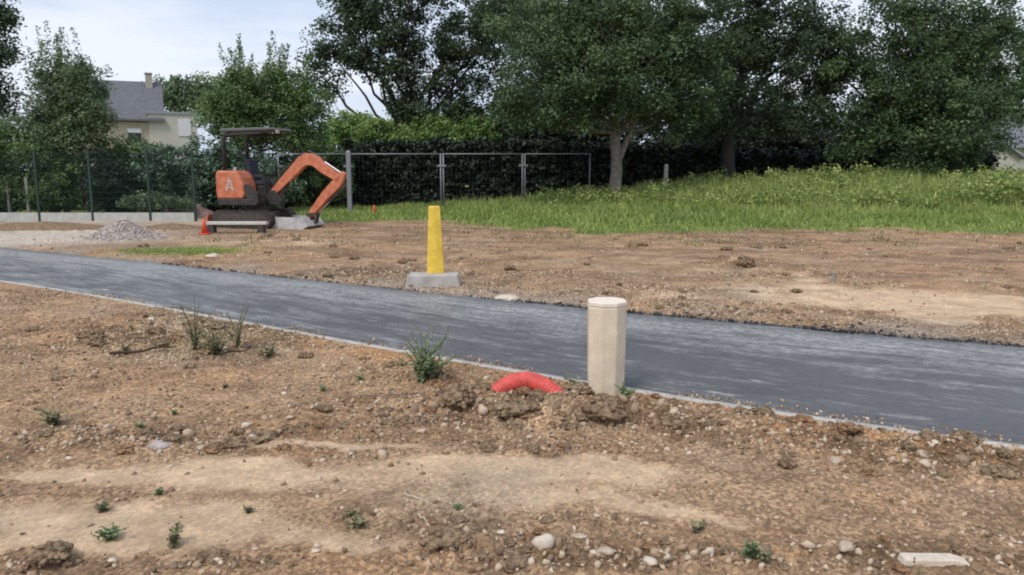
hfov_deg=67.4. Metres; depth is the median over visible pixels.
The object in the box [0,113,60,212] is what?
shrub
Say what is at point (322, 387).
weed
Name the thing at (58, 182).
shrub
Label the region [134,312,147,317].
soil clod
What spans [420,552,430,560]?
soil clod
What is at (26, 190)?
stake
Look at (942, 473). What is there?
soil clod
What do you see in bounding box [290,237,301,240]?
soil clod
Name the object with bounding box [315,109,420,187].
shrub
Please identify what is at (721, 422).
soil clod
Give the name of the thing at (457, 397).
soil clod
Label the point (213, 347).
weed
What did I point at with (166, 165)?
shrub
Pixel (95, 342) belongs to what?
soil clod
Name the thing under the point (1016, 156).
house
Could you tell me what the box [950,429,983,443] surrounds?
soil clod
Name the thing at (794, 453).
soil clod
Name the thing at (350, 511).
weed
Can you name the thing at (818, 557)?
soil clod
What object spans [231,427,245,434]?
soil clod
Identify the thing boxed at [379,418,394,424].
soil clod
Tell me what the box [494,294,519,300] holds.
stone
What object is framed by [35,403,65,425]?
weed
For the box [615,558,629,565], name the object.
soil clod
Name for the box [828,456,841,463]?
stone
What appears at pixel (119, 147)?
shrub
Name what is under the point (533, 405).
soil clod
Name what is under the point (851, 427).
soil clod
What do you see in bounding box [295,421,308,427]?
soil clod
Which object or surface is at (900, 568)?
soil clod
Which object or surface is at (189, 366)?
soil clod
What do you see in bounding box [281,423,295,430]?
soil clod
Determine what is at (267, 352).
weed
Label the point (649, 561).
stone
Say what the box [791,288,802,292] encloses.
soil clod
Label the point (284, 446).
soil clod
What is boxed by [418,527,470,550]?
soil clod
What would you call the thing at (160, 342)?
soil clod
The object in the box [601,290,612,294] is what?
soil clod
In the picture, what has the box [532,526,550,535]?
soil clod
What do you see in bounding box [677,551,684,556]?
soil clod
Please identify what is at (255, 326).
soil clod
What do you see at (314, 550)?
stone
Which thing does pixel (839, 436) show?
soil clod
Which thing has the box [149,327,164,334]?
soil clod
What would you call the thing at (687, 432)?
soil clod
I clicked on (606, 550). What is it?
stone
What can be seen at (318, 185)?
shrub
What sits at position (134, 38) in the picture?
sky
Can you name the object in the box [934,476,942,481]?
stone
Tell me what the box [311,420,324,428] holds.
soil clod
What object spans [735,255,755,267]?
soil clod
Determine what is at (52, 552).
soil clod
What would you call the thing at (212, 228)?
timber block
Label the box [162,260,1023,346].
tarmac crumbs
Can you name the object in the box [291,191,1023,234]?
grass
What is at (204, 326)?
soil clod
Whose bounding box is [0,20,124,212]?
tree
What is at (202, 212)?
soil mound
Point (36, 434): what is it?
soil clod
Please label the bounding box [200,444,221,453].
soil clod
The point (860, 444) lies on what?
soil clod
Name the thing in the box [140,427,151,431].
soil clod
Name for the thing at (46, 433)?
soil clod
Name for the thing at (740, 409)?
soil clod
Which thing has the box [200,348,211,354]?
soil clod
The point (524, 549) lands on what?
soil clod
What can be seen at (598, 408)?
soil clod
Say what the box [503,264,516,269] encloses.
soil clod
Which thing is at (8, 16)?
tree
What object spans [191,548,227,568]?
soil clod
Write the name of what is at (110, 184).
shrub
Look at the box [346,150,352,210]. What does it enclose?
post
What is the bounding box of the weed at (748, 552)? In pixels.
[740,540,761,559]
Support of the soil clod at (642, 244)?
on the ground at (212, 519)
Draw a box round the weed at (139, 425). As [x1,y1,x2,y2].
[133,421,145,427]
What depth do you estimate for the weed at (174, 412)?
4.99 m
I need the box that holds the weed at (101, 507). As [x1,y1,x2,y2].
[95,499,110,512]
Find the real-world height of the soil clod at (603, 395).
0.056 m
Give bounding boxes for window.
[126,128,142,142]
[178,119,190,135]
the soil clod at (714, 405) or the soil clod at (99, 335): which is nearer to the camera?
the soil clod at (714, 405)
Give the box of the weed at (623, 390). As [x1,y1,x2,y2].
[613,380,636,394]
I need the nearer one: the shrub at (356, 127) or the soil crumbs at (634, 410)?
the soil crumbs at (634, 410)
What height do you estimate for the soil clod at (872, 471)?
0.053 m
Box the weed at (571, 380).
[563,375,580,384]
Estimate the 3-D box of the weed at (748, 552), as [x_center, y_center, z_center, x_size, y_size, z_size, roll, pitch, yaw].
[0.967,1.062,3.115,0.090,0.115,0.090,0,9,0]
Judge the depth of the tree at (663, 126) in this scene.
40.50 m
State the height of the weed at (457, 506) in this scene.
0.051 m
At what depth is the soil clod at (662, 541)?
3.29 m
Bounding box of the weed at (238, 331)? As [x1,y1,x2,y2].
[213,305,249,347]
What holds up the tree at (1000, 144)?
on the ground at (212, 519)
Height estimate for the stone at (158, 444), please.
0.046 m
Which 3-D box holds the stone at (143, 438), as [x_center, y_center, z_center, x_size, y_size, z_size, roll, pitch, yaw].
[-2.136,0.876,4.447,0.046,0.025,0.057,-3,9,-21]
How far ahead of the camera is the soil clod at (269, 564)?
3.09 m
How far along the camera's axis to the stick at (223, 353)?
6.59 m
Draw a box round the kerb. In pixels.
[0,280,1023,448]
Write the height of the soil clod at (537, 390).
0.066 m
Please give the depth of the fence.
23.85 m
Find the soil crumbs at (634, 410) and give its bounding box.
[0,268,1023,574]
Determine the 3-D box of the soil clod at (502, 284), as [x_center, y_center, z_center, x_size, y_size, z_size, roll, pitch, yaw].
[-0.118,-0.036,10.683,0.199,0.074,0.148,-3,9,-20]
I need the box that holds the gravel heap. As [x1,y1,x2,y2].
[80,219,169,240]
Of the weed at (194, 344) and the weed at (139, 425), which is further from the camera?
the weed at (194, 344)
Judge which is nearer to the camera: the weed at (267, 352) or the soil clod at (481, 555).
the soil clod at (481, 555)
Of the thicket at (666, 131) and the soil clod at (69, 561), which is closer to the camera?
the soil clod at (69, 561)
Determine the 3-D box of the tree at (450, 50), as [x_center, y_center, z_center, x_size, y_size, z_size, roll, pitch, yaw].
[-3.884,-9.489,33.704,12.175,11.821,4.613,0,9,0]
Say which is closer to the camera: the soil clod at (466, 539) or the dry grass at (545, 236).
the soil clod at (466, 539)
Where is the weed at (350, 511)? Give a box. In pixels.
[344,507,356,515]
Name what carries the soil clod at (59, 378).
on the ground at (212, 519)
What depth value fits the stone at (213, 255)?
14.02 m
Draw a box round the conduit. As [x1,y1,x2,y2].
[491,371,562,393]
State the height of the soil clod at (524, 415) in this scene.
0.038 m
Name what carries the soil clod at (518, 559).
on the ground at (212, 519)
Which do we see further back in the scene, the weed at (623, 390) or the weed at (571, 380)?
the weed at (571, 380)
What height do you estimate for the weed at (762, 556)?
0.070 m
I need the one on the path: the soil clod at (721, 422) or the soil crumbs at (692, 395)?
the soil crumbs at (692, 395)
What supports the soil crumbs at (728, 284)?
on the ground at (212, 519)
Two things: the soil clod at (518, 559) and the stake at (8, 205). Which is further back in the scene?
the stake at (8, 205)
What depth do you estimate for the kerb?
6.13 m
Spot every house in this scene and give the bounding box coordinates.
[48,72,197,169]
[970,109,1023,170]
[981,141,1023,172]
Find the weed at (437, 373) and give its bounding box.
[412,319,462,378]
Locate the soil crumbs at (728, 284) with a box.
[4,221,1023,333]
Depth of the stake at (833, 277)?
10.95 m
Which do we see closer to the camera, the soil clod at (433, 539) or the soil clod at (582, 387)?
the soil clod at (433, 539)
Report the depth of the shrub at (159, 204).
24.93 m
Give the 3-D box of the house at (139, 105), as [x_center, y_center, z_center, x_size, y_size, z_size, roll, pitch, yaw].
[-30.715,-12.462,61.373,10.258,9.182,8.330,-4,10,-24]
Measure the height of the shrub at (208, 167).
3.018 m
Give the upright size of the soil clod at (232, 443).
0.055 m
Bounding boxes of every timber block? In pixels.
[207,225,216,232]
[257,225,265,232]
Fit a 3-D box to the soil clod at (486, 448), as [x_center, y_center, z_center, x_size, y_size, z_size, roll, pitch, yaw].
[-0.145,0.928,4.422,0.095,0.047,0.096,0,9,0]
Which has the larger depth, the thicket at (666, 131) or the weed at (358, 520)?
the thicket at (666, 131)
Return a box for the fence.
[0,149,196,221]
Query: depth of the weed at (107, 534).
3.29 m
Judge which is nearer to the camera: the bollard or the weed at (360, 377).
the bollard
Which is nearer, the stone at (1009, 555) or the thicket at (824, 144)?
the stone at (1009, 555)
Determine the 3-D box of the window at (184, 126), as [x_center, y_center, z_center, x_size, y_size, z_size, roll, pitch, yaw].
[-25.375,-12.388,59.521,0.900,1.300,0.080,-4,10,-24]
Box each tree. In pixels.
[0,0,35,126]
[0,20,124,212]
[141,70,227,130]
[188,30,337,163]
[293,0,556,194]
[471,0,680,143]
[481,0,765,198]
[644,13,843,141]
[669,0,875,182]
[799,0,1023,179]
[855,21,1015,163]
[1003,22,1023,101]
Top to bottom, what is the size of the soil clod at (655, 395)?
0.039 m
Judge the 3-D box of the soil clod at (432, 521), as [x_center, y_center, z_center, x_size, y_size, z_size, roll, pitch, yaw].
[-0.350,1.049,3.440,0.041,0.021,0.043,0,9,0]
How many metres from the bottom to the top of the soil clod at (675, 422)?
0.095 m
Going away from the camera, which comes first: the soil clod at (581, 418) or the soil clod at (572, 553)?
the soil clod at (572, 553)
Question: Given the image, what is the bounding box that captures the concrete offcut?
[897,553,969,566]
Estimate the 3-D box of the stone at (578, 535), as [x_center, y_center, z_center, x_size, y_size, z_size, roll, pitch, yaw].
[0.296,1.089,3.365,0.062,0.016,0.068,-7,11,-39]
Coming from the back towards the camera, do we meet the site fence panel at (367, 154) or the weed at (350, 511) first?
the site fence panel at (367, 154)
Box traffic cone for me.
[198,218,210,233]
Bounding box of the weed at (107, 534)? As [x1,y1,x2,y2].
[92,521,128,541]
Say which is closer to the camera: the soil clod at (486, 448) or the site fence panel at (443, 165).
the soil clod at (486, 448)
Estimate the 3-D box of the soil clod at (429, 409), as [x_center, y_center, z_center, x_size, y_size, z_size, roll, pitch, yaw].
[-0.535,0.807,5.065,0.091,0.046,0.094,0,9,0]
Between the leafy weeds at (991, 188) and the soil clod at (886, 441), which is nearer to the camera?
the soil clod at (886, 441)
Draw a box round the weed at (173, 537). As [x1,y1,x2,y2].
[165,519,182,547]
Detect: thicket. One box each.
[484,105,582,187]
[552,114,662,187]
[632,112,755,180]
[734,90,846,166]
[817,116,905,151]
[891,119,994,168]
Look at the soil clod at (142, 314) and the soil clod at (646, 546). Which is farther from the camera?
the soil clod at (142, 314)
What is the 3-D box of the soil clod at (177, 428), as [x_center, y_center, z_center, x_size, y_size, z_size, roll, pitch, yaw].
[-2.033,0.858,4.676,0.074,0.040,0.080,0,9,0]
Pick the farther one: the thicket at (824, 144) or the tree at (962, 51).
the thicket at (824, 144)
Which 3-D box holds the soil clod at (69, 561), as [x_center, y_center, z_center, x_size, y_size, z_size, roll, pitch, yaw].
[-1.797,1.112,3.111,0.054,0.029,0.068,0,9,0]
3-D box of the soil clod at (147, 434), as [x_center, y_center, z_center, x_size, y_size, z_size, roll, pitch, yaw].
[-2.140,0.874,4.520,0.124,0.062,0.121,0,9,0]
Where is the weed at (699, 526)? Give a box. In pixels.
[690,519,707,532]
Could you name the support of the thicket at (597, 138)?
on the ground at (212, 519)
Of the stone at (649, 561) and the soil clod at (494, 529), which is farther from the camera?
the soil clod at (494, 529)
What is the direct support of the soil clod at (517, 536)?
on the ground at (212, 519)
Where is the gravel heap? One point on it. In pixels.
(123, 230)
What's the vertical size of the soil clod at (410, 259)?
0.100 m
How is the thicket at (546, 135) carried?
on the ground at (212, 519)
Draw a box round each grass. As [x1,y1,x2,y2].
[80,244,278,258]
[197,220,1023,249]
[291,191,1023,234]
[434,164,1023,215]
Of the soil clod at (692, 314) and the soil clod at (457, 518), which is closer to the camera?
the soil clod at (457, 518)
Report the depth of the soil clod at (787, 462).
4.14 m
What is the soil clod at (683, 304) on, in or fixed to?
on the ground at (212, 519)
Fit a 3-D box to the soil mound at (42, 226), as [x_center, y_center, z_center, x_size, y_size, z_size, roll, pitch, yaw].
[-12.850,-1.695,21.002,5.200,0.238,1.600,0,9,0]
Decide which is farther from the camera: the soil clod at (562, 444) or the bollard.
the bollard
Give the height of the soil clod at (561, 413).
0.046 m
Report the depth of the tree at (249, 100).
27.82 m
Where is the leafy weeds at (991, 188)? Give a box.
[535,157,1023,208]
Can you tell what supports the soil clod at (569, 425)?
on the ground at (212, 519)
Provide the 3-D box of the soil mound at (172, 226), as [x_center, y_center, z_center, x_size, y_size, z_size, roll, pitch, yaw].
[-9.179,-1.654,20.806,3.000,0.189,1.000,0,9,0]
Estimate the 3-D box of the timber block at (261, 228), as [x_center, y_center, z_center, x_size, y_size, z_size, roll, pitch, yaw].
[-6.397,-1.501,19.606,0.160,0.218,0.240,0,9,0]
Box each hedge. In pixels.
[5,166,188,210]
[186,155,351,209]
[341,134,564,206]
[556,139,721,192]
[720,145,905,179]
[901,149,998,174]
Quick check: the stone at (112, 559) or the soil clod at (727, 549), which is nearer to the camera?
the stone at (112, 559)
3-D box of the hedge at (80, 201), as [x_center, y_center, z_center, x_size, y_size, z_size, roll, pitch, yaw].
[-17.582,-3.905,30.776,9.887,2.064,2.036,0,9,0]
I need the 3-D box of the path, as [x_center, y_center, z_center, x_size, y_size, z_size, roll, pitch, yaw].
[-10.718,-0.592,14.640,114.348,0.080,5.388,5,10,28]
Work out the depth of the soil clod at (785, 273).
11.76 m
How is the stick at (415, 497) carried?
on the ground at (212, 519)
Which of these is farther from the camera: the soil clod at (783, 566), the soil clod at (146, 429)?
the soil clod at (146, 429)
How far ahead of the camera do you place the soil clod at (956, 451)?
4.26 m
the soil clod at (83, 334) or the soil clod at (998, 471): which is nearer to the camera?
the soil clod at (998, 471)
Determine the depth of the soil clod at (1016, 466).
4.09 m
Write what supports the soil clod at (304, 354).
on the ground at (212, 519)
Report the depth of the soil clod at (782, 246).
15.73 m
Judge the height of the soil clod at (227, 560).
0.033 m
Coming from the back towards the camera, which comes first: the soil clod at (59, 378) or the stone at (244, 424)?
the soil clod at (59, 378)
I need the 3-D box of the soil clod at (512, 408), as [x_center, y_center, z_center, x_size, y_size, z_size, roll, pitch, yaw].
[-0.002,0.784,4.981,0.265,0.119,0.259,-3,9,-16]
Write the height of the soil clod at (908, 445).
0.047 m
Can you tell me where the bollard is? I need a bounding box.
[587,297,626,395]
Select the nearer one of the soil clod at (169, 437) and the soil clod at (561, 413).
the soil clod at (169, 437)
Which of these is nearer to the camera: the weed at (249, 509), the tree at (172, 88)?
the weed at (249, 509)
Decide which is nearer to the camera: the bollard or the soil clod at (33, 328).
the bollard
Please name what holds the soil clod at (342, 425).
on the ground at (212, 519)
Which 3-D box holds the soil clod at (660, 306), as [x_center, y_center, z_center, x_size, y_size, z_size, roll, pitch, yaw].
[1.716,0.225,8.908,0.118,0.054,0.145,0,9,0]
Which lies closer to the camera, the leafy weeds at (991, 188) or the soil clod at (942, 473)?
the soil clod at (942, 473)
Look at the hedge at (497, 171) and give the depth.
31.11 m
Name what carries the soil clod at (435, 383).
on the ground at (212, 519)
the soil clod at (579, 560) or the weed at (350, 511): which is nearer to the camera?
the soil clod at (579, 560)
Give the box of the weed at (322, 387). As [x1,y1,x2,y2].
[317,383,326,390]
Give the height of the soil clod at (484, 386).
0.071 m
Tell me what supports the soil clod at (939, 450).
on the ground at (212, 519)
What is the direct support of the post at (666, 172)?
on the ground at (212, 519)
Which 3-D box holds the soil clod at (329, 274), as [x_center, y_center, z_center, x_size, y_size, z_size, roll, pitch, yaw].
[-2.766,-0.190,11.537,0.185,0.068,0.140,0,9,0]
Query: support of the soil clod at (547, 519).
on the ground at (212, 519)
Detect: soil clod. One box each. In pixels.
[17,438,30,442]
[26,326,40,330]
[27,540,73,564]
[32,430,42,437]
[40,429,54,437]
[54,375,67,380]
[61,557,75,567]
[75,331,89,337]
[86,331,107,338]
[86,338,107,345]
[113,445,133,454]
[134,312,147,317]
[136,243,148,246]
[138,431,158,437]
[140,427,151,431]
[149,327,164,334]
[151,338,168,345]
[160,433,180,441]
[169,334,183,339]
[173,425,184,431]
[178,561,187,567]
[182,363,197,368]
[189,318,203,324]
[191,324,208,329]
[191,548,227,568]
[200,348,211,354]
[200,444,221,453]
[210,322,228,329]
[217,436,246,448]
[222,556,235,564]
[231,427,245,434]
[247,429,277,443]
[249,324,262,327]
[255,554,272,562]
[260,233,272,236]
[265,560,277,568]
[276,442,290,451]
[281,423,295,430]
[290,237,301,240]
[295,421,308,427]
[298,351,313,357]
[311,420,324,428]
[315,404,332,411]
[321,272,333,276]
[338,423,349,428]
[349,255,359,259]
[379,406,393,412]
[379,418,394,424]
[384,361,403,366]
[393,414,426,426]
[399,525,409,530]
[405,258,416,261]
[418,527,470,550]
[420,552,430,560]
[423,378,447,387]
[424,406,437,412]
[429,519,437,523]
[440,384,474,410]
[451,436,460,440]
[451,513,465,523]
[460,383,475,392]
[460,535,471,541]
[474,382,490,390]
[477,551,488,559]
[479,444,494,451]
[484,524,501,533]
[490,549,528,572]
[493,398,530,417]
[498,282,509,286]
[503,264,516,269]
[503,538,515,546]
[509,534,520,539]
[510,422,525,428]
[515,386,529,394]
[518,413,528,417]
[519,545,530,553]
[523,401,540,410]
[523,535,531,540]
[524,443,539,452]
[530,388,546,395]
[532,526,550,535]
[540,515,556,523]
[556,410,565,417]
[557,442,565,447]
[559,421,577,429]
[564,381,594,394]
[565,547,582,558]
[574,556,588,565]
[575,414,587,421]
[580,396,628,423]
[595,393,610,397]
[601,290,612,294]
[604,538,615,545]
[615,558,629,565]
[637,242,648,245]
[641,541,657,551]
[650,393,660,397]
[655,304,664,308]
[656,414,688,429]
[659,538,670,544]
[668,551,677,560]
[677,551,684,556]
[678,302,688,305]
[683,430,691,433]
[686,313,697,317]
[697,541,709,551]
[699,403,723,408]
[703,419,718,427]
[718,420,726,424]
[719,545,739,554]
[720,246,732,250]
[733,405,749,414]
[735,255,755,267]
[748,243,762,248]
[748,406,775,416]
[773,244,787,248]
[776,457,797,468]
[777,562,789,569]
[780,272,790,275]
[780,308,792,313]
[784,417,797,422]
[788,451,800,456]
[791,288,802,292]
[795,413,816,423]
[814,554,822,560]
[830,421,860,433]
[832,434,846,440]
[850,557,858,563]
[854,441,868,448]
[855,540,865,548]
[859,467,881,476]
[874,439,888,442]
[879,534,890,541]
[891,562,911,573]
[899,441,917,450]
[918,429,941,437]
[934,447,945,452]
[935,470,948,477]
[947,457,966,466]
[948,543,968,554]
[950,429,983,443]
[950,449,959,453]
[976,463,1018,479]
[995,447,1012,457]
[1001,285,1016,288]
[1001,460,1023,474]
[1002,245,1015,248]
[1003,559,1013,564]
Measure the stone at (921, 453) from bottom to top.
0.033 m
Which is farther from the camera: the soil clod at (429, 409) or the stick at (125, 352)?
the stick at (125, 352)
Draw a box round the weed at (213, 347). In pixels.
[191,317,240,354]
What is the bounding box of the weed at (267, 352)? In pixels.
[257,343,277,356]
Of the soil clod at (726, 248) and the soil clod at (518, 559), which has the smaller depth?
the soil clod at (518, 559)
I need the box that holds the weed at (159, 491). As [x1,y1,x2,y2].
[151,487,164,494]
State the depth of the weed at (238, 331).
6.82 m
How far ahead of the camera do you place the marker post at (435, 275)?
10.75 m
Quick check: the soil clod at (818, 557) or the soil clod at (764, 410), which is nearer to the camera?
the soil clod at (818, 557)
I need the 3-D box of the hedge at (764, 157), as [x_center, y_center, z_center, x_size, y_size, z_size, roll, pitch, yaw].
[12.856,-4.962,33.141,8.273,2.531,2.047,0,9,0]
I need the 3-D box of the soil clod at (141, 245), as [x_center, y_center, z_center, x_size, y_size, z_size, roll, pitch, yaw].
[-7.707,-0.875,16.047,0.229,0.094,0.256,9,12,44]
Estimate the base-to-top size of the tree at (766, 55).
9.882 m
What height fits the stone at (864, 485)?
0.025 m
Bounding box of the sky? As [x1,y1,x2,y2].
[0,0,1023,170]
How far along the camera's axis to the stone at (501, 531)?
3.29 m
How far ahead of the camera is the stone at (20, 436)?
4.58 m
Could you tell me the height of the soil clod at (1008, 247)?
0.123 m
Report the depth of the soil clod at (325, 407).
5.08 m
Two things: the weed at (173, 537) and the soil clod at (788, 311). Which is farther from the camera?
the soil clod at (788, 311)
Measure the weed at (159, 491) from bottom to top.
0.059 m
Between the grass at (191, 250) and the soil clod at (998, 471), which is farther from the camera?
the grass at (191, 250)
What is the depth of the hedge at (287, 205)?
30.63 m
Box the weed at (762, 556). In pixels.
[753,547,772,561]
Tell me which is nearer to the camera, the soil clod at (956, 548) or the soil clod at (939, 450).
the soil clod at (956, 548)
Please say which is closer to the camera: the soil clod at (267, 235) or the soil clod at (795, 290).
the soil clod at (795, 290)
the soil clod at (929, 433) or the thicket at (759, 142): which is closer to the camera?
the soil clod at (929, 433)
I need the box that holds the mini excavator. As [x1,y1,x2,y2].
[206,127,346,228]
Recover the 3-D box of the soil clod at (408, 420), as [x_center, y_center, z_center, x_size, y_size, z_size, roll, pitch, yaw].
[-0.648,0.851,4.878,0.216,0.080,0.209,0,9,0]
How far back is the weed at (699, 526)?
3.42 m
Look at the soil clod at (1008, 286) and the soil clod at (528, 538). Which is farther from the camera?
the soil clod at (1008, 286)
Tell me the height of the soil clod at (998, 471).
0.075 m
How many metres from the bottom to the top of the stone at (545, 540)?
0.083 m
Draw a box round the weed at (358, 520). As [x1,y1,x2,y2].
[342,512,372,527]
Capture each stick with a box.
[109,346,173,354]
[220,347,251,355]
[404,492,429,501]
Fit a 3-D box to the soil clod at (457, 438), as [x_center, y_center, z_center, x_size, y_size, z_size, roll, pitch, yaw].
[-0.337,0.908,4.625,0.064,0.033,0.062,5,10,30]
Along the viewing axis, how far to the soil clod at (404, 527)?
3.40 m
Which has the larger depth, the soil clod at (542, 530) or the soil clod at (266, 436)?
the soil clod at (266, 436)
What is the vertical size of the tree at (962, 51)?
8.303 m
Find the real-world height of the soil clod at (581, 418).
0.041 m
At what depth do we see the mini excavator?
20.93 m
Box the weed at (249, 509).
[242,505,255,513]
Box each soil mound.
[0,221,104,230]
[143,223,223,229]
[156,200,213,217]
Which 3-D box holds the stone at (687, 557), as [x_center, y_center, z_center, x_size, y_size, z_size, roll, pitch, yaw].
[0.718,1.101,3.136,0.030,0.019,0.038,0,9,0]
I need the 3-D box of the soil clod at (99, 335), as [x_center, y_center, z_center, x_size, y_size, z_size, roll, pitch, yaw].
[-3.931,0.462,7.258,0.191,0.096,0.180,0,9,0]
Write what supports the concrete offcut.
on the ground at (212, 519)
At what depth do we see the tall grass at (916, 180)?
26.39 m
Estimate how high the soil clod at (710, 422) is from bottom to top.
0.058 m
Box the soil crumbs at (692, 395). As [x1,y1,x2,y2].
[89,291,1010,442]
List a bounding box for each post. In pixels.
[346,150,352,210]
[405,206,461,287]
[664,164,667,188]
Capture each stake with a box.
[5,184,11,212]
[24,178,30,212]
[831,271,834,282]
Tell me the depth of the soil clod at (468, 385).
5.63 m
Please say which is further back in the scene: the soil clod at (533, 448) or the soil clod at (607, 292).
the soil clod at (607, 292)
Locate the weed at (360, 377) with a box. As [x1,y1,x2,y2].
[355,375,364,379]
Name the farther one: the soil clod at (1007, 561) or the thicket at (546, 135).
the thicket at (546, 135)
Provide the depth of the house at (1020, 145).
61.77 m
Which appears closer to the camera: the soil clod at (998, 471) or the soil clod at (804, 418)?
the soil clod at (998, 471)
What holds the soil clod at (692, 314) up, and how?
on the ground at (212, 519)
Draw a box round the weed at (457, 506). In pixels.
[451,503,462,509]
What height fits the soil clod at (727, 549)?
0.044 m
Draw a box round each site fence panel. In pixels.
[271,153,346,212]
[343,153,441,210]
[437,153,522,205]
[519,153,590,201]
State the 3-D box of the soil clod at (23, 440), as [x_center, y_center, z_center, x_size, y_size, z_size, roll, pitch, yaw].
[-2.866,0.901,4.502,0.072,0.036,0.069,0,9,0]
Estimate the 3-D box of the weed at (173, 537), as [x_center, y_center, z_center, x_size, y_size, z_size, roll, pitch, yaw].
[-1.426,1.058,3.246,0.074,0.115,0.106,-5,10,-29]
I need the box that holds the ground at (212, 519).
[0,185,1023,574]
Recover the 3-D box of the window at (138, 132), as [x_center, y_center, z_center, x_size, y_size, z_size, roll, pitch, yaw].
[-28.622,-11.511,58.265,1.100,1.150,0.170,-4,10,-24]
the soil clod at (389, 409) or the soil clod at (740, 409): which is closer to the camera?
the soil clod at (740, 409)
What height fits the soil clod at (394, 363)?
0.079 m
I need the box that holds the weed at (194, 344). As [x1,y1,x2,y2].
[179,295,217,349]
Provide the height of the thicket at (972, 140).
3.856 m
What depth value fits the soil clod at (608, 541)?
3.31 m
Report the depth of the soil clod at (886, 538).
3.31 m
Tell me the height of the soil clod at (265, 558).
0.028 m
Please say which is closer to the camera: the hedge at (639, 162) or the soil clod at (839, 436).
the soil clod at (839, 436)
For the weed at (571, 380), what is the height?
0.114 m
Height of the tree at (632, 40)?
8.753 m
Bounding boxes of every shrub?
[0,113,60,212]
[4,140,92,212]
[76,145,145,212]
[82,131,175,212]
[115,190,193,212]
[120,143,188,212]
[174,131,306,211]
[281,135,356,207]
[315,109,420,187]
[392,112,502,186]
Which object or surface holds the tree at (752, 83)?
on the ground at (212, 519)
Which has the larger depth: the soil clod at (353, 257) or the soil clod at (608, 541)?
the soil clod at (353, 257)
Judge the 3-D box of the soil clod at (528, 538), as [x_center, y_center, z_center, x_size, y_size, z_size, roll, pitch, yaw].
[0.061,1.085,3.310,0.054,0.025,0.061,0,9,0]
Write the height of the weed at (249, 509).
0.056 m
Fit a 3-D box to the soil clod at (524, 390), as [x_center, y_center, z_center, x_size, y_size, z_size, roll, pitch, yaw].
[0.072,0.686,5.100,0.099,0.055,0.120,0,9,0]
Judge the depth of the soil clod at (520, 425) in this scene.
4.76 m
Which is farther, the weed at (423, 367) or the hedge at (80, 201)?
the hedge at (80, 201)
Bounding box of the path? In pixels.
[0,247,1023,444]
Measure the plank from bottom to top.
0.070 m
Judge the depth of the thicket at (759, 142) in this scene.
36.27 m
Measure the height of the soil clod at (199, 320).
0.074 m
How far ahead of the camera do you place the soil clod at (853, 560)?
3.13 m
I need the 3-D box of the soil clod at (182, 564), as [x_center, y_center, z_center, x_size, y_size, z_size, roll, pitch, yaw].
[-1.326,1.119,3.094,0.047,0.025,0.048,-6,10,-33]
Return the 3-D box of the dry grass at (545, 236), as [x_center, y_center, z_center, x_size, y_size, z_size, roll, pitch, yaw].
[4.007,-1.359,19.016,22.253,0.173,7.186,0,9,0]
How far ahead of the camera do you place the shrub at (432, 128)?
33.24 m
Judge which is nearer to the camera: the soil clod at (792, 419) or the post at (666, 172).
the soil clod at (792, 419)
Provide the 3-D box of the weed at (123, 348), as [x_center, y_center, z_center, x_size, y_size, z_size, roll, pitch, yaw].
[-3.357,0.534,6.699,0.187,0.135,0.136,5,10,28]
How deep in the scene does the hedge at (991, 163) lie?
32.97 m
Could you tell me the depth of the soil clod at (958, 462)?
4.14 m
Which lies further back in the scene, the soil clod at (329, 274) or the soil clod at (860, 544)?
the soil clod at (329, 274)
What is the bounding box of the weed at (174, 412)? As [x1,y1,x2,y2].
[171,409,179,414]
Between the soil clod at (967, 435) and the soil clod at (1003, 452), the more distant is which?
the soil clod at (967, 435)
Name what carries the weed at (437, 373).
on the ground at (212, 519)
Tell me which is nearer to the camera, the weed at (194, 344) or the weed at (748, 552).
the weed at (748, 552)
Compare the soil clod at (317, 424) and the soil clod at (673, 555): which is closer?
the soil clod at (673, 555)
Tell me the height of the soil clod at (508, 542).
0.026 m
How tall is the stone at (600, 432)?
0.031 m
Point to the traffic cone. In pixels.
(204, 230)
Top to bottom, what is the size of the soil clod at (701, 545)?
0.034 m
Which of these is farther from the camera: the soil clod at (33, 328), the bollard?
the soil clod at (33, 328)
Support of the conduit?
on the ground at (212, 519)
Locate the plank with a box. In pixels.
[206,221,267,224]
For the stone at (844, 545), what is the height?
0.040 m
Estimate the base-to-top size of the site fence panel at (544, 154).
2.149 m
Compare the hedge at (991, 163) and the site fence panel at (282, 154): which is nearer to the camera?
the site fence panel at (282, 154)
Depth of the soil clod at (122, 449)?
4.33 m
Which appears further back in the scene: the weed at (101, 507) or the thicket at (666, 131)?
the thicket at (666, 131)
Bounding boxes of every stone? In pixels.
[16,435,27,438]
[108,557,117,561]
[139,436,146,441]
[145,440,170,449]
[205,253,218,257]
[241,422,249,426]
[311,548,320,552]
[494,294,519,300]
[496,529,504,533]
[531,533,554,549]
[571,532,586,538]
[596,429,603,433]
[597,546,615,554]
[641,556,657,565]
[684,554,690,559]
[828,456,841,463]
[837,540,853,551]
[859,483,869,487]
[918,449,926,457]
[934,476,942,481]
[1003,553,1014,557]
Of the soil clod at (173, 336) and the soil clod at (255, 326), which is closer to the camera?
the soil clod at (173, 336)
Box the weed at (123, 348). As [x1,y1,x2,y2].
[118,340,134,354]
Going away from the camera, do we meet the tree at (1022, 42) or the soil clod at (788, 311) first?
the soil clod at (788, 311)
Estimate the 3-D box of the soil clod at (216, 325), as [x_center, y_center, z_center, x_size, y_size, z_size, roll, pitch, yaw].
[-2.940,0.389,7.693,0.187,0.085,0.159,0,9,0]
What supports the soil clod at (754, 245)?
on the ground at (212, 519)
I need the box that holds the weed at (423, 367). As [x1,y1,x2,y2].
[389,329,451,383]

